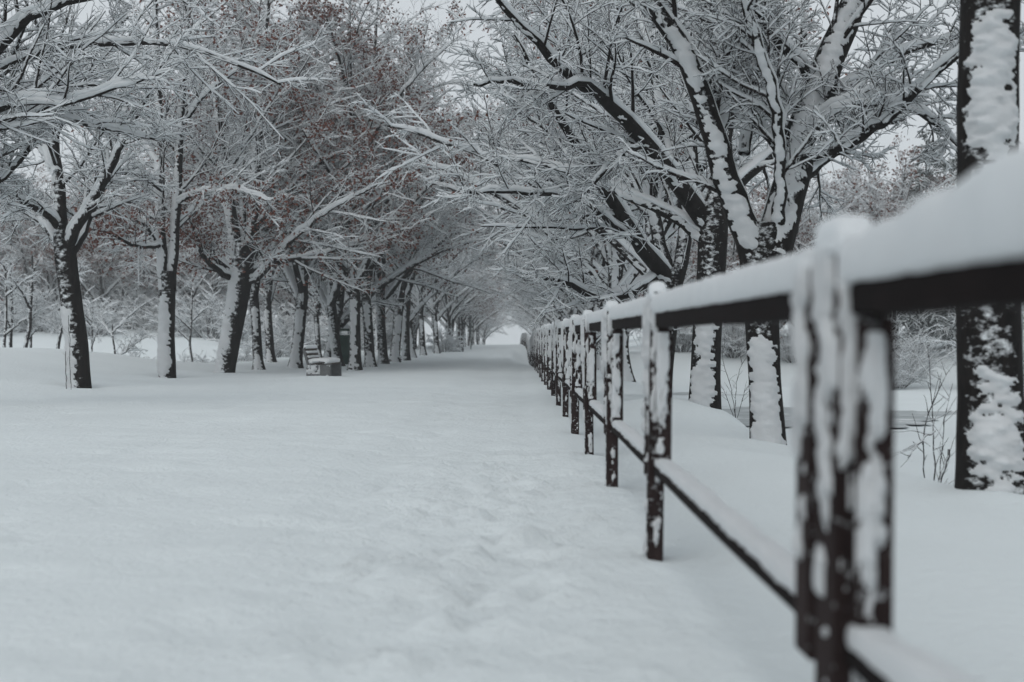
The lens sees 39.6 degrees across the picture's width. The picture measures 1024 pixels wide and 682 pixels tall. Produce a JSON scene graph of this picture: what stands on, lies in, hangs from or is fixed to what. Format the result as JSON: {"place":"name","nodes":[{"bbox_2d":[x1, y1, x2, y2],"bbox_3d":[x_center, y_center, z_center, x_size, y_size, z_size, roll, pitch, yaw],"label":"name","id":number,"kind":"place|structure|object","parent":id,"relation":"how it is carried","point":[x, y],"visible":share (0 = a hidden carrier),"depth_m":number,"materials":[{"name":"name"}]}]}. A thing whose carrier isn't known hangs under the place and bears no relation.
{"place":"outdoors","nodes":[
{"label":"outdoors","id":0,"kind":"place"},
{"bbox_2d":[0,325,1023,681],"bbox_3d":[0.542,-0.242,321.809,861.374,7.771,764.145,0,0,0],"label":"ground","id":1,"kind":"structure","parent":0,"point":[466,515],"depth_m":6.82,"materials":[{"name":"white snow"}]},
{"bbox_2d":[0,247,27,346],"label":"young tree","id":2,"kind":"object","parent":1,"relation":"on","point":[12,309],"visible":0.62,"depth_m":53.64,"materials":[{"name":"grey plant"}]},
{"bbox_2d":[0,254,45,346],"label":"young tree","id":3,"kind":"object","parent":1,"relation":"on","point":[7,293],"visible":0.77,"depth_m":51.99,"materials":[{"name":"grey plant"}]},
{"bbox_2d":[0,148,52,290],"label":"tree","id":4,"kind":"object","parent":1,"relation":"on","point":[4,252],"visible":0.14,"depth_m":92.20,"materials":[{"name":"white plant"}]},
{"bbox_2d":[0,273,54,347],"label":"young tree","id":5,"kind":"object","parent":1,"relation":"on","point":[29,297],"visible":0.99,"depth_m":50.00,"materials":[{"name":"grey plant"}]},
{"bbox_2d":[0,274,60,332],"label":"shrub","id":6,"kind":"object","parent":1,"relation":"on","point":[22,326],"visible":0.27,"depth_m":90.22,"materials":[{"name":"grey plant"}]},
{"bbox_2d":[9,256,58,347],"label":"young tree","id":7,"kind":"object","parent":1,"relation":"on","point":[23,308],"visible":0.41,"depth_m":52.66,"materials":[{"name":"grey plant"}]},
{"bbox_2d":[0,164,111,317],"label":"tree","id":8,"kind":"object","parent":1,"relation":"on","point":[40,263],"visible":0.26,"depth_m":90.92,"materials":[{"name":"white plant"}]},
{"bbox_2d":[0,196,113,306],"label":"tree","id":9,"kind":"object","parent":1,"relation":"on","point":[40,284],"visible":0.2,"depth_m":92.02,"materials":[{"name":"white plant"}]},
{"bbox_2d":[60,315,71,388],"bbox_3d":[-7.731,0.295,24.631,0.219,1.478,0.134,0,0,-25],"label":"shoot","id":10,"kind":"object","parent":1,"relation":"on","point":[68,356],"visible":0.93,"depth_m":24.61,"materials":[{"name":"brown plant"}]},
{"bbox_2d":[35,301,98,334],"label":"shrub","id":11,"kind":"object","parent":1,"relation":"on","point":[51,329],"visible":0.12,"depth_m":88.33,"materials":[{"name":"grey plant"}]},
{"bbox_2d":[47,256,95,348],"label":"young tree","id":12,"kind":"object","parent":1,"relation":"on","point":[60,330],"visible":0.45,"depth_m":49.80,"materials":[{"name":"grey plant"}]},
{"bbox_2d":[55,285,108,351],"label":"young tree","id":13,"kind":"object","parent":1,"relation":"on","point":[88,319],"visible":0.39,"depth_m":55.72,"materials":[{"name":"grey plant"}]},
{"bbox_2d":[38,174,154,307],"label":"tree","id":14,"kind":"object","parent":1,"relation":"on","point":[100,262],"visible":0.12,"depth_m":93.41,"materials":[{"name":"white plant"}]},
{"bbox_2d":[60,285,133,337],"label":"shrub","id":15,"kind":"object","parent":1,"relation":"on","point":[108,321],"visible":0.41,"depth_m":87.28,"materials":[{"name":"grey plant"}]},
{"bbox_2d":[0,0,194,387],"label":"tree","id":16,"kind":"object","parent":1,"relation":"on","point":[65,237],"visible":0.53,"depth_m":25.37,"materials":[{"name":"white plant"}]},
{"bbox_2d":[83,274,151,328],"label":"shrub","id":17,"kind":"object","parent":1,"relation":"on","point":[117,307],"visible":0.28,"depth_m":93.32,"materials":[{"name":"grey plant"}]},
{"bbox_2d":[79,212,155,324],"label":"tree","id":18,"kind":"object","parent":1,"relation":"on","point":[106,277],"visible":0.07,"depth_m":97.03,"materials":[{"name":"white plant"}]},
{"bbox_2d":[79,202,156,308],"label":"tree","id":19,"kind":"object","parent":1,"relation":"on","point":[147,289],"visible":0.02,"depth_m":98.32,"materials":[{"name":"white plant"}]},
{"bbox_2d":[89,294,156,354],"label":"young tree","id":20,"kind":"object","parent":1,"relation":"on","point":[131,345],"visible":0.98,"depth_m":48.39,"materials":[{"name":"grey plant"}]},
{"bbox_2d":[119,291,159,330],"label":"shrub","id":21,"kind":"object","parent":1,"relation":"on","point":[142,321],"visible":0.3,"depth_m":91.77,"materials":[{"name":"grey plant"}]},
{"bbox_2d":[98,159,202,312],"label":"tree","id":22,"kind":"object","parent":1,"relation":"on","point":[146,297],"visible":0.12,"depth_m":93.22,"materials":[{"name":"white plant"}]},
{"bbox_2d":[0,0,339,220],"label":"tree","id":23,"kind":"object","parent":1,"relation":"on","point":[33,103],"visible":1,"depth_m":18.79,"materials":[{"name":"white plant"}]},
{"bbox_2d":[116,193,228,329],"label":"tree","id":24,"kind":"object","parent":1,"relation":"on","point":[198,284],"visible":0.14,"depth_m":91.17,"materials":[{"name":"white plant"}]},
{"bbox_2d":[43,0,305,377],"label":"tree","id":25,"kind":"object","parent":1,"relation":"on","point":[167,262],"visible":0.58,"depth_m":31.33,"materials":[{"name":"white plant"}]},
{"bbox_2d":[136,285,216,333],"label":"shrub","id":26,"kind":"object","parent":1,"relation":"on","point":[152,317],"visible":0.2,"depth_m":89.86,"materials":[{"name":"grey plant"}]},
{"bbox_2d":[127,214,229,315],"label":"tree","id":27,"kind":"object","parent":1,"relation":"on","point":[198,292],"visible":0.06,"depth_m":92.61,"materials":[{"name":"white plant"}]},
{"bbox_2d":[157,273,216,361],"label":"young tree","id":28,"kind":"object","parent":1,"relation":"on","point":[198,310],"visible":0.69,"depth_m":58.01,"materials":[{"name":"grey plant"}]},
{"bbox_2d":[155,278,250,338],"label":"shrub","id":29,"kind":"object","parent":1,"relation":"on","point":[200,326],"visible":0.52,"depth_m":87.21,"materials":[{"name":"grey plant"}]},
{"bbox_2d":[120,25,340,361],"bbox_3d":[-9.794,-4.994,50.714,9.278,12.266,10.475,0,0,-4],"label":"tree","id":30,"kind":"object","parent":1,"relation":"on","point":[268,294],"visible":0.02,"depth_m":49.88,"materials":[{"name":"grey plant"}]},
{"bbox_2d":[64,1,399,369],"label":"tree","id":31,"kind":"object","parent":1,"relation":"on","point":[258,361],"visible":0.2,"depth_m":38.62,"materials":[{"name":"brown plant"}]},
{"bbox_2d":[200,307,275,344],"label":"shrub","id":32,"kind":"object","parent":1,"relation":"on","point":[246,331],"visible":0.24,"depth_m":86.19,"materials":[{"name":"grey plant"}]},
{"bbox_2d":[213,333,265,361],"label":"shrub","id":33,"kind":"object","parent":1,"relation":"on","point":[247,357],"visible":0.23,"depth_m":66.00,"materials":[{"name":"grey plant"}]},
{"bbox_2d":[244,301,291,337],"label":"shrub","id":34,"kind":"object","parent":1,"relation":"on","point":[262,312],"visible":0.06,"depth_m":93.15,"materials":[{"name":"grey plant"}]},
{"bbox_2d":[112,0,425,372],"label":"tree","id":35,"kind":"object","parent":1,"relation":"on","point":[243,273],"visible":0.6,"depth_m":35.82,"materials":[{"name":"white plant"}]},
{"bbox_2d":[211,247,327,357],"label":"tree","id":36,"kind":"object","parent":1,"relation":"on","point":[314,311],"visible":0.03,"depth_m":57.90,"materials":[{"name":"grey plant"}]},
{"bbox_2d":[240,324,303,358],"bbox_3d":[-10.424,0.184,62.052,2.691,2.201,2.538,0,0,36],"label":"shrub","id":37,"kind":"object","parent":1,"relation":"on","point":[279,351],"visible":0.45,"depth_m":61.73,"materials":[{"name":"grey plant"}]},
{"bbox_2d":[248,320,314,356],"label":"shrub","id":38,"kind":"object","parent":1,"relation":"on","point":[289,350],"visible":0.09,"depth_m":69.66,"materials":[{"name":"grey plant"}]},
{"bbox_2d":[246,300,326,344],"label":"shrub","id":39,"kind":"object","parent":1,"relation":"on","point":[281,324],"visible":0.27,"depth_m":90.08,"materials":[{"name":"grey plant"}]},
{"bbox_2d":[258,280,324,323],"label":"tree","id":40,"kind":"object","parent":1,"relation":"on","point":[284,296],"visible":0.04,"depth_m":94.36,"materials":[{"name":"grey plant"}]},
{"bbox_2d":[168,0,433,367],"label":"tree","id":41,"kind":"object","parent":1,"relation":"on","point":[299,290],"visible":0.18,"depth_m":40.55,"materials":[{"name":"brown plant"}]},
{"bbox_2d":[287,317,327,349],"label":"shrub","id":42,"kind":"object","parent":1,"relation":"on","point":[308,338],"visible":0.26,"depth_m":88.80,"materials":[{"name":"grey plant"}]},
{"bbox_2d":[302,345,341,375],"bbox_3d":[-4.241,0.534,31.798,0.642,0.905,1.366,0,0,4],"label":"park bench","id":43,"kind":"object","parent":1,"relation":"on","point":[324,366],"visible":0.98,"depth_m":31.19,"materials":[{"name":"concrete"}]},
{"bbox_2d":[212,33,454,365],"bbox_3d":[-5.562,-4.364,44.080,8.362,11.115,7.866,0,0,-2],"label":"tree","id":44,"kind":"object","parent":1,"relation":"on","point":[328,305],"visible":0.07,"depth_m":43.91,"materials":[{"name":"grey plant"}]},
{"bbox_2d":[185,0,482,369],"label":"tree","id":45,"kind":"object","parent":1,"relation":"on","point":[355,362],"visible":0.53,"depth_m":38.81,"materials":[{"name":"brown plant"}]},
{"bbox_2d":[183,0,491,366],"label":"tree","id":46,"kind":"object","parent":1,"relation":"on","point":[369,356],"visible":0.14,"depth_m":42.83,"materials":[{"name":"white plant"}]},
{"bbox_2d":[285,260,391,312],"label":"tree","id":47,"kind":"object","parent":1,"relation":"on","point":[346,301],"depth_m":64.22,"materials":[{"name":"grey plant"}]},
{"bbox_2d":[340,324,349,363],"bbox_3d":[-5.581,0.116,46.511,0.572,1.480,0.572,0,0,0],"label":"litter bin","id":48,"kind":"object","parent":1,"relation":"on","point":[345,343],"visible":0.38,"depth_m":46.30,"materials":[{"name":"metal"}]},
{"bbox_2d":[305,317,390,349],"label":"shrub","id":49,"kind":"object","parent":1,"relation":"on","point":[345,333],"visible":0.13,"depth_m":86.79,"materials":[{"name":"grey plant"}]},
{"bbox_2d":[261,54,502,356],"bbox_3d":[-5.330,-4.103,46.011,7.964,10.534,8.845,0,0,-38],"label":"tree","id":50,"kind":"object","parent":1,"relation":"on","point":[344,317],"visible":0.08,"depth_m":45.24,"materials":[{"name":"white plant"}]},
{"bbox_2d":[349,310,415,349],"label":"shrub","id":51,"kind":"object","parent":1,"relation":"on","point":[389,335],"visible":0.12,"depth_m":94.10,"materials":[{"name":"grey plant"}]},
{"bbox_2d":[272,0,524,363],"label":"tree","id":52,"kind":"object","parent":1,"relation":"on","point":[383,358],"visible":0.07,"depth_m":46.79,"materials":[{"name":"grey plant"}]},
{"bbox_2d":[387,290,455,348],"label":"tree","id":53,"kind":"object","parent":1,"relation":"on","point":[415,331],"visible":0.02,"depth_m":96.06,"materials":[{"name":"grey plant"}]},
{"bbox_2d":[347,200,496,357],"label":"tree","id":54,"kind":"object","parent":1,"relation":"on","point":[418,308],"visible":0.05,"depth_m":59.83,"materials":[{"name":"grey plant"}]},
{"bbox_2d":[373,31,494,360],"bbox_3d":[-4.322,-5.330,54.012,7.694,12.982,8.836,0,0,-40],"label":"tree","id":55,"kind":"object","parent":1,"relation":"on","point":[405,353],"visible":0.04,"depth_m":54.43,"materials":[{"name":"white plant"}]},
{"bbox_2d":[373,49,503,361],"bbox_3d":[-3.948,-4.870,50.830,8.670,12.085,9.865,0,0,-39],"label":"tree","id":56,"kind":"object","parent":1,"relation":"on","point":[394,355],"visible":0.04,"depth_m":50.87,"materials":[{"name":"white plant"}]},
{"bbox_2d":[389,159,489,354],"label":"tree","id":57,"kind":"object","parent":1,"relation":"on","point":[414,304],"visible":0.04,"depth_m":65.36,"materials":[{"name":"grey plant"}]},
{"bbox_2d":[386,166,500,352],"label":"tree","id":58,"kind":"object","parent":1,"relation":"on","point":[434,302],"visible":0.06,"depth_m":71.73,"materials":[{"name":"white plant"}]},
{"bbox_2d":[385,254,504,352],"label":"tree","id":59,"kind":"object","parent":1,"relation":"on","point":[442,311],"visible":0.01,"depth_m":78.00,"materials":[{"name":"grey plant"}]},
{"bbox_2d":[425,321,467,351],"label":"shrub","id":60,"kind":"object","parent":1,"relation":"on","point":[450,341],"visible":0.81,"depth_m":80.01,"materials":[{"name":"grey plant"}]},
{"bbox_2d":[411,240,500,350],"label":"tree","id":61,"kind":"object","parent":1,"relation":"on","point":[451,311],"visible":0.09,"depth_m":83.77,"materials":[{"name":"grey plant"}]},
{"bbox_2d":[411,268,508,334],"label":"tree","id":62,"kind":"object","parent":1,"relation":"on","point":[456,314],"visible":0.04,"depth_m":90.76,"materials":[{"name":"grey plant"}]},
{"bbox_2d":[438,253,494,335],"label":"tree","id":63,"kind":"object","parent":1,"relation":"on","point":[464,313],"visible":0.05,"depth_m":96.50,"materials":[{"name":"grey plant"}]},
{"bbox_2d":[439,216,501,342],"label":"tree","id":64,"kind":"object","parent":1,"relation":"on","point":[457,320],"visible":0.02,"depth_m":103.48,"materials":[{"name":"grey plant"}]},
{"bbox_2d":[439,255,502,343],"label":"tree","id":65,"kind":"object","parent":1,"relation":"on","point":[461,325],"visible":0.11,"depth_m":108.81,"materials":[{"name":"grey plant"}]},
{"bbox_2d":[465,274,503,345],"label":"tree","id":66,"kind":"object","parent":1,"relation":"on","point":[468,332],"visible":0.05,"depth_m":126.89,"materials":[{"name":"grey plant"}]},
{"bbox_2d":[466,313,515,344],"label":"tree","id":67,"kind":"object","parent":1,"relation":"on","point":[483,328],"visible":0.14,"depth_m":175.79,"materials":[{"name":"grey plant"}]},
{"bbox_2d":[473,281,521,332],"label":"tree","id":68,"kind":"object","parent":1,"relation":"on","point":[482,321],"visible":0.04,"depth_m":139.08,"materials":[{"name":"grey plant"}]},
{"bbox_2d":[498,281,540,331],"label":"tree","id":69,"kind":"object","parent":1,"relation":"on","point":[532,328],"visible":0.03,"depth_m":152.61,"materials":[{"name":"grey plant"}]},
{"bbox_2d":[499,287,540,328],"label":"tree","id":70,"kind":"object","parent":1,"relation":"on","point":[511,311],"visible":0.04,"depth_m":134.54,"materials":[{"name":"grey plant"}]},
{"bbox_2d":[470,196,571,317],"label":"tree","id":71,"kind":"object","parent":1,"relation":"on","point":[530,289],"visible":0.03,"depth_m":65.78,"materials":[{"name":"grey plant"}]},
{"bbox_2d":[476,257,568,322],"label":"tree","id":72,"kind":"object","parent":1,"relation":"on","point":[549,319],"visible":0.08,"depth_m":73.45,"materials":[{"name":"grey plant"}]},
{"bbox_2d":[494,262,550,324],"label":"tree","id":73,"kind":"object","parent":1,"relation":"on","point":[530,314],"visible":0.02,"depth_m":99.21,"materials":[{"name":"grey plant"}]},
{"bbox_2d":[490,261,568,323],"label":"tree","id":74,"kind":"object","parent":1,"relation":"on","point":[549,313],"visible":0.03,"depth_m":82.85,"materials":[{"name":"grey plant"}]},
{"bbox_2d":[404,11,692,369],"bbox_3d":[1.587,-4.910,42.705,9.309,12.307,10.510,0,0,13],"label":"tree","id":75,"kind":"object","parent":1,"relation":"on","point":[598,258],"visible":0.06,"depth_m":42.24,"materials":[{"name":"grey plant"}]},
{"bbox_2d":[433,98,671,315],"bbox_3d":[1.128,-4.884,51.608,9.351,12.362,10.557,0,0,-20],"label":"tree","id":76,"kind":"object","parent":1,"relation":"on","point":[546,260],"visible":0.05,"depth_m":50.56,"materials":[{"name":"grey plant"}]},
{"bbox_2d":[396,0,736,284],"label":"tree","id":77,"kind":"object","parent":1,"relation":"on","point":[603,273],"visible":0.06,"depth_m":36.82,"materials":[{"name":"grey plant"}]},
{"bbox_2d":[464,211,677,318],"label":"tree","id":78,"kind":"object","parent":1,"relation":"on","point":[531,295],"visible":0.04,"depth_m":55.41,"materials":[{"name":"grey plant"}]},
{"bbox_2d":[437,99,705,331],"bbox_3d":[2.530,-4.347,46.419,7.934,11.212,8.435,0,0,37],"label":"tree","id":79,"kind":"object","parent":1,"relation":"on","point":[574,297],"visible":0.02,"depth_m":45.89,"materials":[{"name":"grey plant"}]},
{"bbox_2d":[380,0,789,381],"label":"tree","id":80,"kind":"object","parent":1,"relation":"on","point":[630,275],"visible":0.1,"depth_m":31.17,"materials":[{"name":"grey plant"}]},
{"bbox_2d":[431,0,791,379],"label":"tree","id":81,"kind":"object","parent":1,"relation":"on","point":[655,256],"visible":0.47,"depth_m":20.13,"materials":[{"name":"grey plant"}]},
{"bbox_2d":[347,0,877,296],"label":"tree","id":82,"kind":"object","parent":1,"relation":"on","point":[633,259],"visible":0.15,"depth_m":26.32,"materials":[{"name":"grey plant"}]},
{"bbox_2d":[444,0,871,409],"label":"tree","id":83,"kind":"object","parent":1,"relation":"on","point":[701,221],"visible":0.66,"depth_m":17.59,"materials":[{"name":"white plant"}]},
{"bbox_2d":[630,174,703,330],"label":"tree","id":84,"kind":"object","parent":1,"relation":"on","point":[688,273],"visible":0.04,"depth_m":74.14,"materials":[{"name":"grey plant"}]},
{"bbox_2d":[636,326,736,351],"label":"shrub","id":85,"kind":"object","parent":1,"relation":"on","point":[687,338],"visible":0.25,"depth_m":75.57,"materials":[{"name":"grey plant"}]},
{"bbox_2d":[639,183,802,351],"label":"tree","id":86,"kind":"object","parent":1,"relation":"on","point":[693,257],"visible":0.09,"depth_m":74.44,"materials":[{"name":"grey plant"}]},
{"bbox_2d":[678,324,786,357],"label":"shrub","id":87,"kind":"object","parent":1,"relation":"on","point":[731,342],"visible":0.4,"depth_m":71.37,"materials":[{"name":"grey plant"}]},
{"bbox_2d":[721,341,748,417],"bbox_3d":[3.384,0.555,21.522,0.986,1.215,0.310,0,0,-7],"label":"twiggy shrub","id":88,"kind":"object","parent":1,"relation":"on","point":[733,385],"visible":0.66,"depth_m":21.50,"materials":[{"name":"brown plant"}]},
{"bbox_2d":[743,322,794,362],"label":"shrub","id":89,"kind":"object","parent":1,"relation":"on","point":[784,346],"visible":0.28,"depth_m":69.78,"materials":[{"name":"grey plant"}]},
{"bbox_2d":[520,145,1023,681],"bbox_3d":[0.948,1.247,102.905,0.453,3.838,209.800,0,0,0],"label":"fence","id":90,"kind":"object","parent":1,"relation":"on","point":[842,291],"visible":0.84,"depth_m":2.59,"materials":[{"name":"brown wood"}]},
{"bbox_2d":[734,168,872,341],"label":"tree","id":91,"kind":"object","parent":1,"relation":"on","point":[848,209],"visible":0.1,"depth_m":68.62,"materials":[{"name":"grey plant"}]},
{"bbox_2d":[726,167,881,329],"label":"tree","id":92,"kind":"object","parent":1,"relation":"on","point":[731,263],"visible":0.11,"depth_m":69.96,"materials":[{"name":"grey plant"}]},
{"bbox_2d":[599,0,1023,444],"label":"tree","id":93,"kind":"object","parent":1,"relation":"on","point":[753,37],"visible":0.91,"depth_m":13.18,"materials":[{"name":"white plant"}]},
{"bbox_2d":[793,148,914,251],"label":"tree","id":94,"kind":"object","parent":1,"relation":"on","point":[891,204],"visible":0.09,"depth_m":71.01,"materials":[{"name":"grey plant"}]},
{"bbox_2d":[803,159,915,326],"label":"tree","id":95,"kind":"object","parent":1,"relation":"on","point":[854,178],"visible":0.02,"depth_m":79.12,"materials":[{"name":"grey plant"}]},
{"bbox_2d":[797,132,956,358],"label":"tree","id":96,"kind":"object","parent":1,"relation":"on","point":[879,214],"visible":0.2,"depth_m":69.05,"materials":[{"name":"grey plant"}]},
{"bbox_2d":[895,352,936,388],"bbox_3d":[15.715,1.077,59.958,3.822,2.349,3.333,0,0,-12],"label":"shrub","id":97,"kind":"object","parent":1,"relation":"on","point":[899,381],"visible":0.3,"depth_m":59.72,"materials":[{"name":"grey plant"}]},
{"bbox_2d":[883,175,953,330],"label":"tree","id":98,"kind":"object","parent":1,"relation":"on","point":[896,211],"visible":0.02,"depth_m":73.84,"materials":[{"name":"grey plant"}]},
{"bbox_2d":[891,126,955,356],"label":"evergreen tree","id":99,"kind":"object","parent":1,"relation":"on","point":[910,318],"visible":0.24,"depth_m":69.55,"materials":[{"name":"plant"}]},
{"bbox_2d":[894,315,955,387],"bbox_3d":[16.490,0.235,61.984,6.949,4.272,6.061,0,0,0],"label":"shrub","id":100,"kind":"object","parent":1,"relation":"on","point":[921,375],"visible":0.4,"depth_m":61.47,"materials":[{"name":"grey plant"}]},
{"bbox_2d":[894,344,956,484],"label":"sapling","id":101,"kind":"object","parent":1,"relation":"on","point":[943,471],"visible":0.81,"depth_m":10.89,"materials":[{"name":"grey plant"}]},
{"bbox_2d":[898,120,1023,350],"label":"evergreen tree","id":102,"kind":"object","parent":1,"relation":"on","point":[952,162],"visible":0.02,"depth_m":77.55,"materials":[{"name":"grey plant"}]},
{"bbox_2d":[919,307,1023,375],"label":"shrub","id":103,"kind":"object","parent":1,"relation":"on","point":[952,354],"visible":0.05,"depth_m":59.54,"materials":[{"name":"grey plant"}]},
{"bbox_2d":[954,0,1023,494],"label":"tree","id":104,"kind":"object","parent":1,"relation":"on","point":[990,414],"visible":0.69,"depth_m":8.18,"materials":[{"name":"white plant"}]},
{"bbox_2d":[0,0,1023,344],"label":"sky","id":105,"kind":"structure","parent":0,"point":[514,332],"materials":[{"name":"white"}]},
{"bbox_2d":[672,392,956,427],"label":"pond ice","id":106,"kind":"structure","parent":0,"point":[902,418],"depth_m":40.22,"materials":[{"name":"grey ice"}]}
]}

